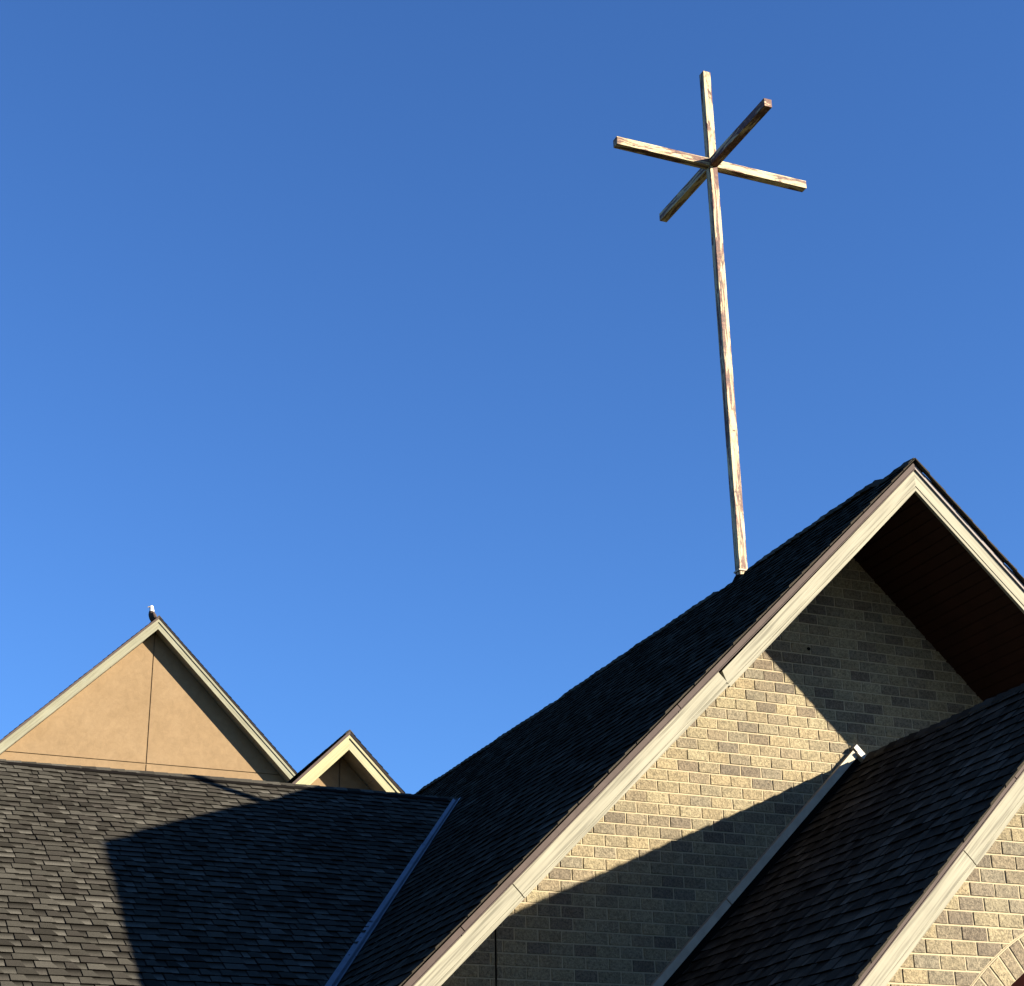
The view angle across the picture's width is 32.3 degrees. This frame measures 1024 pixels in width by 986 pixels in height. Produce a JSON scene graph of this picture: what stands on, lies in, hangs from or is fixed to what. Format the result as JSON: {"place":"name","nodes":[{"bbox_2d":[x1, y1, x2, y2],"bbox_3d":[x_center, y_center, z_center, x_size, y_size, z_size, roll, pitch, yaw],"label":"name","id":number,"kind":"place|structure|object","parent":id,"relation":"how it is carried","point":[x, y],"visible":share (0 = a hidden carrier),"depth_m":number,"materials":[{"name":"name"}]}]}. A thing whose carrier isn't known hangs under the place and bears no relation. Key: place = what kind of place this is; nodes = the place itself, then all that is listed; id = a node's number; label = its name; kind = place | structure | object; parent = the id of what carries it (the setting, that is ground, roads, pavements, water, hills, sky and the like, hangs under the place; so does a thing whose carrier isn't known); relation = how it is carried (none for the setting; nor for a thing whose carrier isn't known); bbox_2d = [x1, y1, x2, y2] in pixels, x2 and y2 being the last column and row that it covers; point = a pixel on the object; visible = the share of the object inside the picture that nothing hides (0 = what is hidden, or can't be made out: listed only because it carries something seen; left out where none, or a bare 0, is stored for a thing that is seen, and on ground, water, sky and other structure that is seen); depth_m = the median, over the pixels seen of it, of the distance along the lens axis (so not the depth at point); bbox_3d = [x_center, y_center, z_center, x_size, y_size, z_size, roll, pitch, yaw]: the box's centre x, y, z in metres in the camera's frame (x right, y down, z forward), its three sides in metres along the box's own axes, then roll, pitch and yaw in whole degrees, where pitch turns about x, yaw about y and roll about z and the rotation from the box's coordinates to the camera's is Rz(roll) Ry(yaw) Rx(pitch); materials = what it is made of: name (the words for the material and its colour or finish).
{"place":"outdoors","nodes":[
{"label":"outdoors","id":0,"kind":"place"},
{"bbox_2d":[0,615,296,782],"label":"stucco building","id":1,"kind":"structure","parent":0,"point":[154,695],"depth_m":39.05,"materials":[{"name":"paint"}]},
{"bbox_2d":[148,605,156,620],"bbox_3d":[-8.034,2.791,39.756,0.248,0.551,0.249,-9,-25,18],"label":"eagle","id":2,"kind":"object","parent":1,"relation":"on","point":[152,615],"visible":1,"depth_m":39.68},
{"bbox_2d":[287,730,404,792],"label":"stucco gable building","id":3,"kind":"structure","parent":0,"point":[346,759],"depth_m":29.09,"materials":[{"name":"paint"}]},
{"bbox_2d":[0,458,1023,985],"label":"church building","id":4,"kind":"structure","parent":0,"point":[796,760],"depth_m":15.48,"materials":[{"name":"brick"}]},
{"bbox_2d":[613,71,805,585],"bbox_3d":[2.372,-2.007,19.930,1.873,6.640,1.878,-10,-25,19],"label":"cross","id":5,"kind":"object","parent":4,"relation":"on","point":[711,164],"visible":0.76,"depth_m":20.32,"materials":[{"name":"white metal"}]},
{"bbox_2d":[1011,973,1023,985],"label":"arched window","id":6,"kind":"structure","parent":4,"relation":"in","point":[1020,981],"depth_m":12.10,"materials":[{"name":"brown glass"}]},
{"bbox_2d":[0,0,1023,793],"label":"sky","id":7,"kind":"structure","parent":0,"point":[353,346],"materials":[{"name":"blue"}]}
]}

